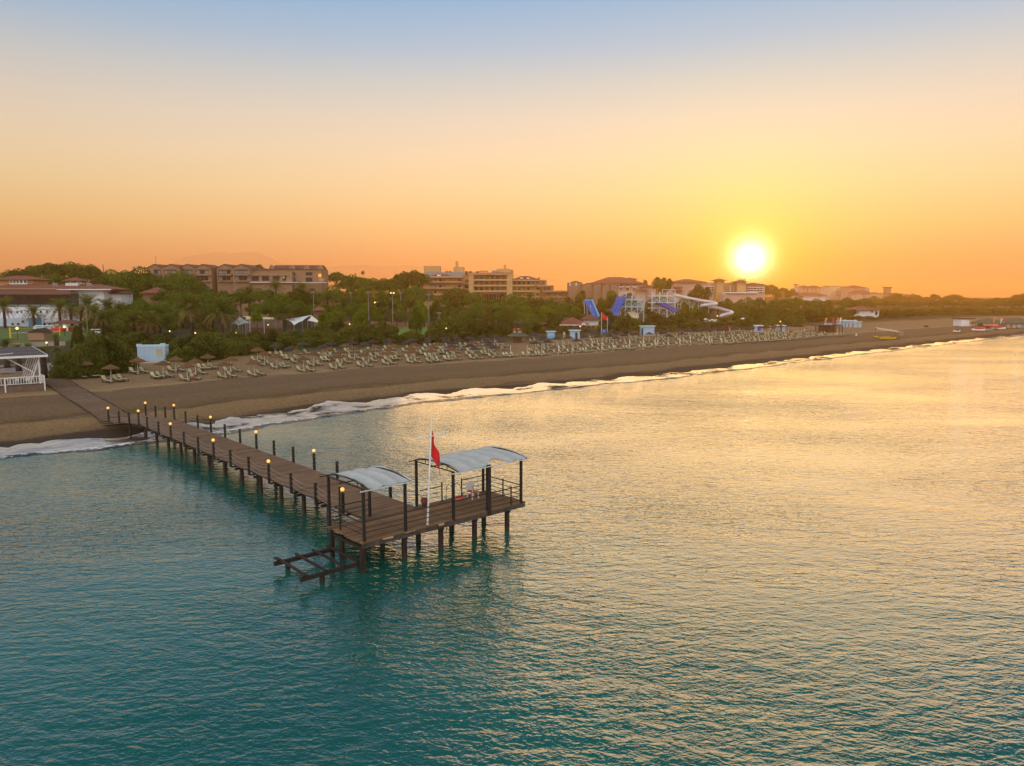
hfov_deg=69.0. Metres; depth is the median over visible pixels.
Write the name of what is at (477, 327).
bush
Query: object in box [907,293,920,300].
broadleaf tree
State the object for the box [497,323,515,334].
bush
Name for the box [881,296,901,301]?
broadleaf tree
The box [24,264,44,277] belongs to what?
umbrella pine
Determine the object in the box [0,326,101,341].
lawn
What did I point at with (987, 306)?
broadleaf tree
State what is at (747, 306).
date palm
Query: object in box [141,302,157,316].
broadleaf tree
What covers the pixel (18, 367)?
date palm
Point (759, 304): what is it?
date palm
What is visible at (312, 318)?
tent sail
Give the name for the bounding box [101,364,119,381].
parasol
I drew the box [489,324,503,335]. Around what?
bush
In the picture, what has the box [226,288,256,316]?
umbrella pine
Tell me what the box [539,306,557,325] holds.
broadleaf tree
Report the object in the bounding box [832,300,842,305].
umbrella pine
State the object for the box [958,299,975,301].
umbrella pine
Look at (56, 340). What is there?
date palm
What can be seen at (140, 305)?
umbrella pine
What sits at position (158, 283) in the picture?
umbrella pine
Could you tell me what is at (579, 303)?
broadleaf tree
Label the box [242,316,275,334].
tent sail
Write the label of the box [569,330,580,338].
beach kiosk
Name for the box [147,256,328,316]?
hotel building
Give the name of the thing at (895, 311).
umbrella pine
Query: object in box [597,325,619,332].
bush
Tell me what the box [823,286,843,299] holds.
tower block
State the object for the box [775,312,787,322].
bush
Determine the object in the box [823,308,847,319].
bush
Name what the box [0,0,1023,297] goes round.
sky
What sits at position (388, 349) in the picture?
parasol
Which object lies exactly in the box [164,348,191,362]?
bush
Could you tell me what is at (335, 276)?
umbrella pine
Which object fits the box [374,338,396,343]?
bush
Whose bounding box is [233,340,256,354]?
bush
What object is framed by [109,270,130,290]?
umbrella pine
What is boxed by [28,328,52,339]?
tool shed
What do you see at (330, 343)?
parasol
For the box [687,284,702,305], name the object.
broadleaf tree
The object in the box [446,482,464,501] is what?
swim ladder
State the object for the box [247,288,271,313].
umbrella pine
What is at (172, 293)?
umbrella pine
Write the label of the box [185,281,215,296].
umbrella pine
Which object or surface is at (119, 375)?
sun lounger
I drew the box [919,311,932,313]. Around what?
bush
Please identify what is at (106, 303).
date palm
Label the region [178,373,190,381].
sun lounger
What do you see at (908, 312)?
broadleaf tree
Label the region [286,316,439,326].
court fence
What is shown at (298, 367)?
sun lounger
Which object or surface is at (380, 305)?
broadleaf tree
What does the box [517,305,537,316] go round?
broadleaf tree
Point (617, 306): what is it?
wave slide
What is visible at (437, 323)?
bush
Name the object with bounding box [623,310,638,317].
cream slide
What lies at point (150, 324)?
broadleaf tree
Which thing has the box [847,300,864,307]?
broadleaf tree
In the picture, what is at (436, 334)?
bush
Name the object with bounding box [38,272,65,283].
umbrella pine
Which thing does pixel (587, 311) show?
broadleaf tree
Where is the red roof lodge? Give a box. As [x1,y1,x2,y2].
[633,284,654,309]
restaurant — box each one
[0,276,132,326]
[541,317,593,326]
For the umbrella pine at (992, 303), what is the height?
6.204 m
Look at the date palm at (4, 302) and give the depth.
224.78 m
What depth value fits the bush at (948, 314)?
400.61 m
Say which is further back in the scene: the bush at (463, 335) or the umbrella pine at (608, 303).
the umbrella pine at (608, 303)
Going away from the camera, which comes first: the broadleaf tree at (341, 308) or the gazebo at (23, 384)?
the gazebo at (23, 384)
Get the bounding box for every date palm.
[0,295,20,327]
[0,337,13,367]
[11,343,22,370]
[16,303,46,325]
[20,341,35,372]
[38,347,50,377]
[44,298,73,325]
[49,333,60,356]
[49,345,64,376]
[62,303,78,325]
[68,292,104,318]
[69,303,85,326]
[77,302,105,328]
[86,309,112,330]
[91,297,120,327]
[98,307,127,324]
[109,301,136,312]
[116,309,146,332]
[129,310,163,335]
[144,302,173,332]
[164,291,214,335]
[194,295,245,333]
[242,285,256,315]
[265,279,286,294]
[268,302,300,330]
[292,281,312,294]
[315,290,340,323]
[328,311,350,325]
[364,285,378,300]
[378,299,404,324]
[403,295,427,316]
[425,298,447,314]
[481,303,503,320]
[522,292,536,299]
[739,303,754,313]
[750,301,765,309]
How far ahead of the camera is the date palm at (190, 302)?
184.23 m
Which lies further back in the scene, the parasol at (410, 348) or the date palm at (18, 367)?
the parasol at (410, 348)
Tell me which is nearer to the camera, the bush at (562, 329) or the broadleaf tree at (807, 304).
the bush at (562, 329)
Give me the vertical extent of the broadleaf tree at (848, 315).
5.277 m
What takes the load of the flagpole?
on the pier
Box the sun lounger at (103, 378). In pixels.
[100,375,113,382]
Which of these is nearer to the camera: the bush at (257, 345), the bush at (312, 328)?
the bush at (257, 345)
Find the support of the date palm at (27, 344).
on the beach
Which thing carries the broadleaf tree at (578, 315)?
on the beach
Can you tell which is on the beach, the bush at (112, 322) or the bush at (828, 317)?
the bush at (828, 317)
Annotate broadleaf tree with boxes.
[82,315,92,328]
[96,314,107,328]
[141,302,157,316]
[142,316,156,333]
[155,313,181,333]
[171,302,188,327]
[178,305,206,328]
[215,290,237,320]
[249,307,262,332]
[261,289,277,319]
[269,310,293,323]
[272,292,293,314]
[308,288,323,302]
[317,310,329,335]
[318,303,333,317]
[329,304,347,318]
[329,305,345,324]
[341,286,357,309]
[343,303,359,322]
[351,307,370,326]
[353,287,375,307]
[358,302,384,321]
[374,289,391,313]
[374,310,382,324]
[376,302,389,320]
[387,288,404,311]
[387,303,408,324]
[408,307,425,331]
[409,299,430,320]
[426,301,443,321]
[436,311,448,320]
[489,302,504,320]
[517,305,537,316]
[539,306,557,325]
[542,312,562,326]
[564,297,573,306]
[569,306,584,319]
[573,298,587,313]
[575,290,585,313]
[582,298,599,316]
[596,298,606,318]
[605,290,616,307]
[621,301,632,315]
[623,292,634,303]
[632,300,640,312]
[642,300,656,314]
[651,277,659,310]
[657,277,667,310]
[665,278,673,310]
[675,298,688,314]
[677,304,692,316]
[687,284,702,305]
[688,302,699,310]
[690,309,703,319]
[698,307,709,322]
[699,287,711,304]
[725,298,734,316]
[729,308,739,318]
[732,299,748,310]
[744,297,757,308]
[765,285,770,301]
[768,298,783,309]
[770,287,781,300]
[783,314,800,322]
[784,288,790,296]
[802,301,813,307]
[820,300,832,310]
[837,301,848,308]
[840,308,851,318]
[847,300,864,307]
[879,301,890,305]
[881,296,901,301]
[888,294,903,301]
[901,309,916,314]
[902,296,912,300]
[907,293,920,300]
[928,294,940,300]
[942,308,955,311]
[960,301,971,306]
[968,301,984,306]
[976,312,991,314]
[981,300,994,307]
[993,311,1008,314]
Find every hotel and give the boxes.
[416,261,567,308]
[591,273,644,308]
[668,279,765,305]
[791,285,829,300]
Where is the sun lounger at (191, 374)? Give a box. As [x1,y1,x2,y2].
[188,372,201,378]
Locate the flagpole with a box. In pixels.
[414,416,446,524]
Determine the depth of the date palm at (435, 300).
287.72 m
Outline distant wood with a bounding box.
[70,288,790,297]
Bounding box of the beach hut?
[136,343,168,360]
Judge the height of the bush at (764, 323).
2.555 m
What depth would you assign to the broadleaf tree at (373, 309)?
251.32 m
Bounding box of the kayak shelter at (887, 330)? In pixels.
[875,327,902,338]
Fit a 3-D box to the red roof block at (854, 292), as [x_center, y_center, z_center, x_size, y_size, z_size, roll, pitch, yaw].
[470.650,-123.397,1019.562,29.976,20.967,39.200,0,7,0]
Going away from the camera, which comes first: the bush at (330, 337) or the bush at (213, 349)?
the bush at (213, 349)
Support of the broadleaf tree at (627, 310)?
on the beach
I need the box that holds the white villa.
[845,306,878,316]
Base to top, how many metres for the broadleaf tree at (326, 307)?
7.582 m
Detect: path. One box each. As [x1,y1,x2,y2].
[0,363,55,373]
[143,360,183,362]
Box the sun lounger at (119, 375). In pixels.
[116,373,128,381]
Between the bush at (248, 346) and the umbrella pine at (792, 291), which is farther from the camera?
the umbrella pine at (792, 291)
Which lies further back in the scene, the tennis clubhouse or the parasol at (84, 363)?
the tennis clubhouse
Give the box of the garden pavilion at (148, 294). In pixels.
[140,287,170,302]
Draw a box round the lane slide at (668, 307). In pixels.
[654,302,678,311]
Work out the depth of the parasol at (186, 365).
106.09 m
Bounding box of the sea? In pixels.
[0,336,1023,765]
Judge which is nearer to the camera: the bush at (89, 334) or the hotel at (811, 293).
the bush at (89, 334)
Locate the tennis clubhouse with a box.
[312,306,324,328]
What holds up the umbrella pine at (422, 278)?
on the beach
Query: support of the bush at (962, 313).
on the beach
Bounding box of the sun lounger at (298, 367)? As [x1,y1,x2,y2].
[295,365,306,372]
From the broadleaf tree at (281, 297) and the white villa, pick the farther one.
the white villa
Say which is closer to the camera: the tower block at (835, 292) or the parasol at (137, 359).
the parasol at (137, 359)
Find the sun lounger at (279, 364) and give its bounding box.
[277,362,286,368]
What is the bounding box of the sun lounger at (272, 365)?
[269,362,278,368]
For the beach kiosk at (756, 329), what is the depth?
235.60 m
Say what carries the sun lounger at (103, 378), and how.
on the beach
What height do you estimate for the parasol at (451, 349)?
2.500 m
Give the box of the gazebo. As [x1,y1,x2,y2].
[48,320,84,330]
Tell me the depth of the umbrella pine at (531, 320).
223.26 m
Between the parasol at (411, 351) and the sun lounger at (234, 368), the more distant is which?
the parasol at (411, 351)
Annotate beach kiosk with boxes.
[546,331,555,337]
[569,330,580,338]
[639,325,655,334]
[753,325,763,331]
[776,325,785,332]
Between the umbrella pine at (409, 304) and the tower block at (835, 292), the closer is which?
the umbrella pine at (409, 304)
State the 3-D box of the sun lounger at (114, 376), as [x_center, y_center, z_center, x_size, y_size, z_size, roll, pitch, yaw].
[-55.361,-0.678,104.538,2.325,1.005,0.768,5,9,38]
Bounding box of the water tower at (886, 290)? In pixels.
[882,287,891,296]
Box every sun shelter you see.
[319,466,412,541]
[408,446,528,520]
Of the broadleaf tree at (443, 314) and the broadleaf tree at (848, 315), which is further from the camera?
the broadleaf tree at (848, 315)
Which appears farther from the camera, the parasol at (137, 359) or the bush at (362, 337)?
the bush at (362, 337)
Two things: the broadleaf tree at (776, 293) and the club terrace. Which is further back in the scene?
the broadleaf tree at (776, 293)
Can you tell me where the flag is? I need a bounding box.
[431,431,440,475]
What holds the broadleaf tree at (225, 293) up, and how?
on the beach
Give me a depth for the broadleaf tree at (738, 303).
375.07 m
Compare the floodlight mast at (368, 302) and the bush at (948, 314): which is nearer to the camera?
the floodlight mast at (368, 302)
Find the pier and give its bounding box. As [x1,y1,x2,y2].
[107,402,525,573]
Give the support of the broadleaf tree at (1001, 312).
on the beach
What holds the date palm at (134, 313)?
on the beach
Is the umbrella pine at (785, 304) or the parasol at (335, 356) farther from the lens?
the umbrella pine at (785, 304)
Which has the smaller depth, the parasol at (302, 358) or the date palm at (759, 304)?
the parasol at (302, 358)
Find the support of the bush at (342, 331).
on the beach
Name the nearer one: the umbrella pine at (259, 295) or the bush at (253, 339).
the bush at (253, 339)
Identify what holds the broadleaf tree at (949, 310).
on the beach
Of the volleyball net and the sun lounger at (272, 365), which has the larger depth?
the volleyball net
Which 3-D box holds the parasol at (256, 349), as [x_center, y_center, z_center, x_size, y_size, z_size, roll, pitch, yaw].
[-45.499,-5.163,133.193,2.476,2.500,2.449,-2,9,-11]
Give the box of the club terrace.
[245,319,282,334]
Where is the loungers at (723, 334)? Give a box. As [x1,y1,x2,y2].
[654,329,849,341]
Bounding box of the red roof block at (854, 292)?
[840,285,870,299]
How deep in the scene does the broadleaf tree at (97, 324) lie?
210.26 m
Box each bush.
[48,351,74,378]
[58,350,85,379]
[58,365,83,378]
[66,342,87,354]
[70,324,85,347]
[76,357,98,378]
[80,342,103,376]
[85,330,100,343]
[90,332,110,375]
[99,324,115,340]
[99,338,127,374]
[105,356,119,373]
[109,312,126,328]
[112,340,139,369]
[119,332,136,350]
[127,331,152,349]
[138,333,171,344]
[153,333,175,344]
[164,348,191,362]
[168,337,192,351]
[181,336,195,347]
[189,340,211,362]
[190,332,217,350]
[195,316,216,334]
[203,340,224,359]
[205,337,236,349]
[208,332,222,336]
[213,342,232,359]
[224,330,247,341]
[226,342,247,355]
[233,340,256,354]
[235,335,258,343]
[246,331,267,341]
[250,342,262,352]
[256,341,275,350]
[267,329,279,342]
[271,335,300,350]
[279,331,294,335]
[283,330,302,340]
[298,337,314,346]
[300,337,329,346]
[302,328,315,337]
[308,326,321,336]
[312,326,335,337]
[321,334,339,345]
[330,320,346,333]
[331,325,357,339]
[332,333,348,342]
[340,339,358,344]
[347,321,366,339]
[353,332,376,344]
[359,323,384,337]
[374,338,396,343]
[377,320,392,336]
[383,325,399,338]
[398,331,422,343]
[400,330,423,341]
[422,327,449,342]
[427,319,442,329]
[440,314,464,335]
[458,332,475,340]
[464,318,487,337]
[478,321,497,333]
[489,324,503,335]
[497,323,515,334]
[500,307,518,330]
[519,321,532,333]
[532,324,543,331]
[536,327,553,331]
[545,324,559,332]
[556,326,572,332]
[579,328,590,331]
[597,309,617,327]
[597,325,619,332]
[610,315,633,332]
[627,319,642,333]
[645,311,669,325]
[655,325,672,331]
[663,313,689,327]
[678,323,696,331]
[686,319,708,331]
[695,321,711,331]
[707,320,720,328]
[713,323,728,330]
[716,317,730,322]
[722,320,741,329]
[735,316,755,324]
[739,318,754,329]
[749,314,761,322]
[756,321,774,327]
[757,313,766,321]
[762,316,783,327]
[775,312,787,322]
[789,322,804,326]
[800,307,810,318]
[802,310,820,321]
[815,314,832,319]
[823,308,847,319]
[846,309,860,319]
[879,311,897,316]
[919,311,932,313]
[941,313,954,315]
[954,311,968,314]
[1013,311,1023,315]
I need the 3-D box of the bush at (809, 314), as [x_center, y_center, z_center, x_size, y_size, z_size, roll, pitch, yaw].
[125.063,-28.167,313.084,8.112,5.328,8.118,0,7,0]
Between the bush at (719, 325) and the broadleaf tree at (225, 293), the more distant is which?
the broadleaf tree at (225, 293)
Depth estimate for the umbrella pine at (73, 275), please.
295.49 m
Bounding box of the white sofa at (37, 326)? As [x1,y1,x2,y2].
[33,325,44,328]
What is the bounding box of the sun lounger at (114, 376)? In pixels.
[111,374,122,381]
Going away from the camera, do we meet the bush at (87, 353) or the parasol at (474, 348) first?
the bush at (87, 353)
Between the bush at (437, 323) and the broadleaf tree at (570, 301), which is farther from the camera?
the broadleaf tree at (570, 301)
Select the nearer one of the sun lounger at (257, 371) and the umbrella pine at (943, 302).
the sun lounger at (257, 371)
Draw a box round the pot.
[421,497,427,505]
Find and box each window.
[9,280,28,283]
[252,276,258,280]
[262,276,268,280]
[273,276,279,280]
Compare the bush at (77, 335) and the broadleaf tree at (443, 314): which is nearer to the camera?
the bush at (77, 335)
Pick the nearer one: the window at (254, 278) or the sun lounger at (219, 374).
the sun lounger at (219, 374)
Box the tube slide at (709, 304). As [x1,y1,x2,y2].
[674,294,733,320]
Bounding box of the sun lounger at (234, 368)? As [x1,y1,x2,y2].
[231,365,242,372]
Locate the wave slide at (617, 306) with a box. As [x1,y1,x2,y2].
[610,296,627,321]
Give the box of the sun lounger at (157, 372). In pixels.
[155,370,166,377]
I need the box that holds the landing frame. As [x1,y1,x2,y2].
[273,545,359,582]
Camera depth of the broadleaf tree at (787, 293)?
778.28 m
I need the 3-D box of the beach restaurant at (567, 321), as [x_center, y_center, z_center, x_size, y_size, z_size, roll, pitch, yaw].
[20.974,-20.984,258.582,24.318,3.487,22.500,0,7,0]
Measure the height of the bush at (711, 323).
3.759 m
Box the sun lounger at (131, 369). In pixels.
[128,367,140,373]
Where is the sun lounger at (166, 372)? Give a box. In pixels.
[163,370,174,377]
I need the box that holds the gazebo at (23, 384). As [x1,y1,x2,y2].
[0,346,47,392]
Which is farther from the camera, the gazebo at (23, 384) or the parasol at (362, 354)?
the parasol at (362, 354)
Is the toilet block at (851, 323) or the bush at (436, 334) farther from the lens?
the toilet block at (851, 323)
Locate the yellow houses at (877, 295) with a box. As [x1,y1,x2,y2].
[869,292,938,300]
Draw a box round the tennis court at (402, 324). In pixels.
[328,321,429,326]
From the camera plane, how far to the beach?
121.82 m
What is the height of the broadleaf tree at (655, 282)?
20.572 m
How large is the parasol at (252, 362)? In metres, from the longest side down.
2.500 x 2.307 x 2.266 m
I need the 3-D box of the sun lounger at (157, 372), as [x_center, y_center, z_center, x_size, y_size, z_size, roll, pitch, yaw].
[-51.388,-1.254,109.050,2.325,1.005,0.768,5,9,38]
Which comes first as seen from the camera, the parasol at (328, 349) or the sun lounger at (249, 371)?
the sun lounger at (249, 371)
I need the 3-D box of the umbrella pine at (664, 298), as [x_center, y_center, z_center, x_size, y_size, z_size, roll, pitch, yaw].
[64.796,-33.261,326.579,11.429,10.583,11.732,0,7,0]
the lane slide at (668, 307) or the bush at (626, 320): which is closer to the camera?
the bush at (626, 320)
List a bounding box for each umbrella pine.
[0,272,11,277]
[3,268,35,276]
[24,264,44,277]
[36,262,70,275]
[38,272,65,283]
[57,261,90,277]
[58,272,88,291]
[78,264,105,281]
[89,275,114,285]
[92,269,116,283]
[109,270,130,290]
[109,283,140,293]
[114,266,162,295]
[120,288,141,302]
[128,298,152,318]
[140,277,178,294]
[150,289,172,301]
[158,289,197,304]
[160,271,204,292]
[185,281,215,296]
[204,301,238,316]
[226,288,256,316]
[244,302,264,312]
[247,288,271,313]
[256,298,279,319]
[287,287,318,306]
[288,300,306,326]
[290,304,317,324]
[321,285,351,305]
[328,272,345,305]
[336,274,360,288]
[353,277,378,290]
[369,278,396,293]
[379,277,408,290]
[391,271,421,310]
[396,285,433,301]
[399,298,413,323]
[408,270,429,283]
[421,274,431,290]
[433,287,471,305]
[441,301,464,311]
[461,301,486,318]
[462,292,486,304]
[480,297,502,305]
[498,293,530,310]
[513,315,540,326]
[515,297,551,312]
[544,300,580,318]
[556,304,575,317]
[600,295,626,308]
[649,297,672,306]
[714,301,730,317]
[755,298,767,305]
[770,298,799,309]
[789,289,798,298]
[790,298,803,305]
[808,298,828,308]
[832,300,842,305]
[840,297,854,302]
[848,298,875,307]
[870,299,890,301]
[890,309,903,313]
[928,299,957,307]
[942,294,963,299]
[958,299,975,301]
[984,300,1001,308]
[1002,300,1023,307]
[1009,294,1023,300]
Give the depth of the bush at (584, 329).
225.21 m
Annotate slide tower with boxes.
[623,296,644,321]
[648,292,675,317]
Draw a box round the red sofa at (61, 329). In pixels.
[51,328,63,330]
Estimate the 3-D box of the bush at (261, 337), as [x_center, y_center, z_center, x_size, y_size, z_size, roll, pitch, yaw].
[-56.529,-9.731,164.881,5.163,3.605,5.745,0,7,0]
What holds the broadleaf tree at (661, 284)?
on the beach
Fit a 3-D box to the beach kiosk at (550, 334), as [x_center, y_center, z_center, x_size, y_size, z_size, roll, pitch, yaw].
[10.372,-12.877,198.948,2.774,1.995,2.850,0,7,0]
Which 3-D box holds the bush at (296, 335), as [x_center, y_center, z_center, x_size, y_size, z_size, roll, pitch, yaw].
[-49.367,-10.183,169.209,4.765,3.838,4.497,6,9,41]
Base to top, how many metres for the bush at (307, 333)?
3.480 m
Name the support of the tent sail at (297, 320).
on the beach
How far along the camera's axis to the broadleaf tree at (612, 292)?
365.93 m
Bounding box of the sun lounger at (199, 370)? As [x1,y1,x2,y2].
[196,367,206,373]
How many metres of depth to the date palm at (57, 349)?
107.95 m
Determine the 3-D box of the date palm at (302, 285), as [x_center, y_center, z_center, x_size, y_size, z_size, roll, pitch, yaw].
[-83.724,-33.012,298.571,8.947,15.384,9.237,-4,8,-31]
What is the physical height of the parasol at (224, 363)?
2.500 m
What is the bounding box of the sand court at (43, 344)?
[1,341,64,346]
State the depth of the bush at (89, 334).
144.40 m
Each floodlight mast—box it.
[366,291,369,318]
[390,292,393,321]
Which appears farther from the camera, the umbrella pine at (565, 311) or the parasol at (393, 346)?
the umbrella pine at (565, 311)
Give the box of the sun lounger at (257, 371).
[255,368,265,375]
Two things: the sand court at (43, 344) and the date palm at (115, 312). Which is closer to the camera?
the sand court at (43, 344)
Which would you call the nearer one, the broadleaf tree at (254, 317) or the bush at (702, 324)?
the broadleaf tree at (254, 317)
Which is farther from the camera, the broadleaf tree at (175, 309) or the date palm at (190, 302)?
the broadleaf tree at (175, 309)
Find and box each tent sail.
[231,317,250,332]
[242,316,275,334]
[286,315,310,327]
[307,315,317,327]
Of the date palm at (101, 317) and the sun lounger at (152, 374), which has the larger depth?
the date palm at (101, 317)
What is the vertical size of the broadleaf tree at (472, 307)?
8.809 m
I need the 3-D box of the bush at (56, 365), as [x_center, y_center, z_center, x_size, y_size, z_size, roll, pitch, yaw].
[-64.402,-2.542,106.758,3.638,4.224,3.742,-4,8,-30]
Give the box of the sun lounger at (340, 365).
[337,362,345,368]
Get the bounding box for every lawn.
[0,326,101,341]
[398,325,429,334]
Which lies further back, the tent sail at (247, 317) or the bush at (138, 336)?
the tent sail at (247, 317)
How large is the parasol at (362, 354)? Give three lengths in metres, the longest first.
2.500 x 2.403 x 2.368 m
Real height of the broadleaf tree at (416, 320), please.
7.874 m
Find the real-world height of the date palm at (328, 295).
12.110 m
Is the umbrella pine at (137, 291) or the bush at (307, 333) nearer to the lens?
the bush at (307, 333)
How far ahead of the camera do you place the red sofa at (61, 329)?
210.52 m
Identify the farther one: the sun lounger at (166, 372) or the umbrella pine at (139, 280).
the umbrella pine at (139, 280)
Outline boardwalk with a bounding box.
[37,377,142,425]
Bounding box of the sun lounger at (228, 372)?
[225,370,236,377]
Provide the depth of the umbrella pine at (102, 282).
295.45 m
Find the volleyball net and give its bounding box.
[9,326,59,338]
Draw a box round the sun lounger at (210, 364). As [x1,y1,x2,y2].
[208,362,218,368]
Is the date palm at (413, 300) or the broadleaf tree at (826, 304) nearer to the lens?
the date palm at (413, 300)
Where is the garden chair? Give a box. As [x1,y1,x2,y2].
[464,481,480,499]
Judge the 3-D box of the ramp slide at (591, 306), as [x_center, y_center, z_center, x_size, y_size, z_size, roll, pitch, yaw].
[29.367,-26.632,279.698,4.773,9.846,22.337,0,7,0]
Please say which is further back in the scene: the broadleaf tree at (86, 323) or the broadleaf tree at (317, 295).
the broadleaf tree at (317, 295)
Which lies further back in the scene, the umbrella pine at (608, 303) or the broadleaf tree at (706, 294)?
the broadleaf tree at (706, 294)
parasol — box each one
[80,361,93,377]
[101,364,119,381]
[129,357,144,368]
[154,361,171,365]
[168,356,183,371]
[177,363,195,377]
[186,358,203,374]
[200,354,215,358]
[215,361,232,377]
[223,356,238,362]
[246,359,260,375]
[250,347,263,359]
[257,351,271,363]
[270,353,283,357]
[284,346,295,354]
[290,349,303,362]
[296,356,310,367]
[307,351,320,365]
[322,347,335,360]
[325,341,336,344]
[329,354,342,368]
[335,349,347,363]
[339,343,351,355]
[348,346,360,359]
[356,352,369,366]
[382,351,394,364]
[383,347,394,358]
[387,344,399,356]
[405,346,416,349]
[405,349,418,362]
[425,349,436,352]
[446,347,457,359]
[465,343,475,353]
[469,346,479,356]
[529,340,540,350]
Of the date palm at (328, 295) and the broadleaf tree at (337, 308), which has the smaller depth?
the broadleaf tree at (337, 308)
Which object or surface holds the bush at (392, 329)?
on the beach
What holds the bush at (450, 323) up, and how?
on the beach
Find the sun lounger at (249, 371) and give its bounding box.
[246,369,257,376]
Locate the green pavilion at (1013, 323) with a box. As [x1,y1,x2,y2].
[973,318,1023,327]
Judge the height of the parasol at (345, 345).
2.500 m
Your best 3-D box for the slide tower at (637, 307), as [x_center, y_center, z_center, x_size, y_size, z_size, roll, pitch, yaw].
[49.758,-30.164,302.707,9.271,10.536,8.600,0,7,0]
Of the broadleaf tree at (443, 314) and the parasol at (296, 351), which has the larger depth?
the broadleaf tree at (443, 314)
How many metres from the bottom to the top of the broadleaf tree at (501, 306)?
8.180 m
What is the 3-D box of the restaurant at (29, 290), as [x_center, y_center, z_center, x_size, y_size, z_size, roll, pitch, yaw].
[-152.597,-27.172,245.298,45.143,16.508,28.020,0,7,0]
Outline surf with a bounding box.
[0,335,1023,459]
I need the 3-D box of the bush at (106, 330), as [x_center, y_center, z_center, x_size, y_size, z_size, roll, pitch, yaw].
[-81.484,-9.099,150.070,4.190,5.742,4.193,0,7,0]
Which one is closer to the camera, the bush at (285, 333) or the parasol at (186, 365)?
the parasol at (186, 365)
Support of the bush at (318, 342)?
on the beach
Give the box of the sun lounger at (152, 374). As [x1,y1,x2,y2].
[149,371,160,378]
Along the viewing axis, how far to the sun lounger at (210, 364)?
121.91 m
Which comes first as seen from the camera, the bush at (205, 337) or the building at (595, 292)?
the bush at (205, 337)
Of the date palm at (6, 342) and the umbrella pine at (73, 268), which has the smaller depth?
the date palm at (6, 342)
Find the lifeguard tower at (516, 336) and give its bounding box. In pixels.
[507,321,527,342]
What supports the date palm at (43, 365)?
on the beach
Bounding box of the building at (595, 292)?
[567,281,618,310]
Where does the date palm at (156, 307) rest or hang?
on the beach
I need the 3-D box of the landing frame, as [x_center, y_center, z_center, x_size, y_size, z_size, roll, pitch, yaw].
[-9.925,10.737,38.013,3.200,3.690,3.320,-6,9,-42]
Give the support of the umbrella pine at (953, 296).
on the beach
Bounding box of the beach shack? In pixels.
[951,318,975,325]
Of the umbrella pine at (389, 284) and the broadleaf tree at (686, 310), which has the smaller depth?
the broadleaf tree at (686, 310)
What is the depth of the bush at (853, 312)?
335.55 m
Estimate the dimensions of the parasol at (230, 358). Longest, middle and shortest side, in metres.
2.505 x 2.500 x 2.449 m
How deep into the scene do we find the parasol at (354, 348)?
138.32 m
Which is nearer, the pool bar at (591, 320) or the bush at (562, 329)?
the bush at (562, 329)
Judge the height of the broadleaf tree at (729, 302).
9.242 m
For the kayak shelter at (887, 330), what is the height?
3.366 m
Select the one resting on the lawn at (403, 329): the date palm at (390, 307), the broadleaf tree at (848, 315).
the date palm at (390, 307)
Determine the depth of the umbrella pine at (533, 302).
290.26 m
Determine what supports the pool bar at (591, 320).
on the beach
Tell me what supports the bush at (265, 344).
on the beach
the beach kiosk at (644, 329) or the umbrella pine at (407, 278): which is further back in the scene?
the umbrella pine at (407, 278)
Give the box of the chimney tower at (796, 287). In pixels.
[793,284,798,297]
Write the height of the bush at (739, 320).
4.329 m
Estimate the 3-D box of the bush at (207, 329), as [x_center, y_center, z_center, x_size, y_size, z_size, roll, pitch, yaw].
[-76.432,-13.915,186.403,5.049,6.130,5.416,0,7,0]
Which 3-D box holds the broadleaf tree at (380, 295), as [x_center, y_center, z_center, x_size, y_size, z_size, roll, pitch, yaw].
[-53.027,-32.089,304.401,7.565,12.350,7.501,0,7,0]
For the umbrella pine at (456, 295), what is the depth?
342.74 m
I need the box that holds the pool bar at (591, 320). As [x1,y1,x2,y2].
[580,315,600,325]
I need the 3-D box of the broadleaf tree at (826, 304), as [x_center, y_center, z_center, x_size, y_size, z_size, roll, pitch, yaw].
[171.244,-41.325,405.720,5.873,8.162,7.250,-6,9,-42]
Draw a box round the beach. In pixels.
[0,297,1023,447]
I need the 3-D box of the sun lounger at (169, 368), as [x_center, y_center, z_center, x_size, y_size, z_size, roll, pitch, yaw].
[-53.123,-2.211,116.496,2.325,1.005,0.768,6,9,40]
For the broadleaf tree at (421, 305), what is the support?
on the lawn at (403, 329)
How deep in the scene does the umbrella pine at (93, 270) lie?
340.86 m
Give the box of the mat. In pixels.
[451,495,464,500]
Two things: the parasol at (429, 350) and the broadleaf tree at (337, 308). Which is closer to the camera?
the parasol at (429, 350)
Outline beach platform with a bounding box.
[807,323,842,332]
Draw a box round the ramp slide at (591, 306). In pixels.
[583,299,599,316]
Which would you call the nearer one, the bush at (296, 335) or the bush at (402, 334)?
the bush at (296, 335)
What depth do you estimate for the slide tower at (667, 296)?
308.28 m
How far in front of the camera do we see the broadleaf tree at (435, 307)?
261.95 m
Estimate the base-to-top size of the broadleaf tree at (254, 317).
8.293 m
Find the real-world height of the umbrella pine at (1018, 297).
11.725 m
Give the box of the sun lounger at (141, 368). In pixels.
[138,366,149,373]
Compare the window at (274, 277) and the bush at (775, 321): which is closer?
the bush at (775, 321)
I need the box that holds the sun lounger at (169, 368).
[167,365,177,372]
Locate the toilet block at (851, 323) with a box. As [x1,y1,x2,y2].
[837,320,861,327]
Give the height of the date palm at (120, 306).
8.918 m
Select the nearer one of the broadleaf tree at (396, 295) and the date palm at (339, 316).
the date palm at (339, 316)
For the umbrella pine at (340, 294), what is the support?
on the beach
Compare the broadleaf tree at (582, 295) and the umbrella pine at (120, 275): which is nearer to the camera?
the umbrella pine at (120, 275)
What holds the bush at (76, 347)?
on the beach
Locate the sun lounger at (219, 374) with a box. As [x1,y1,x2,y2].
[216,371,228,376]

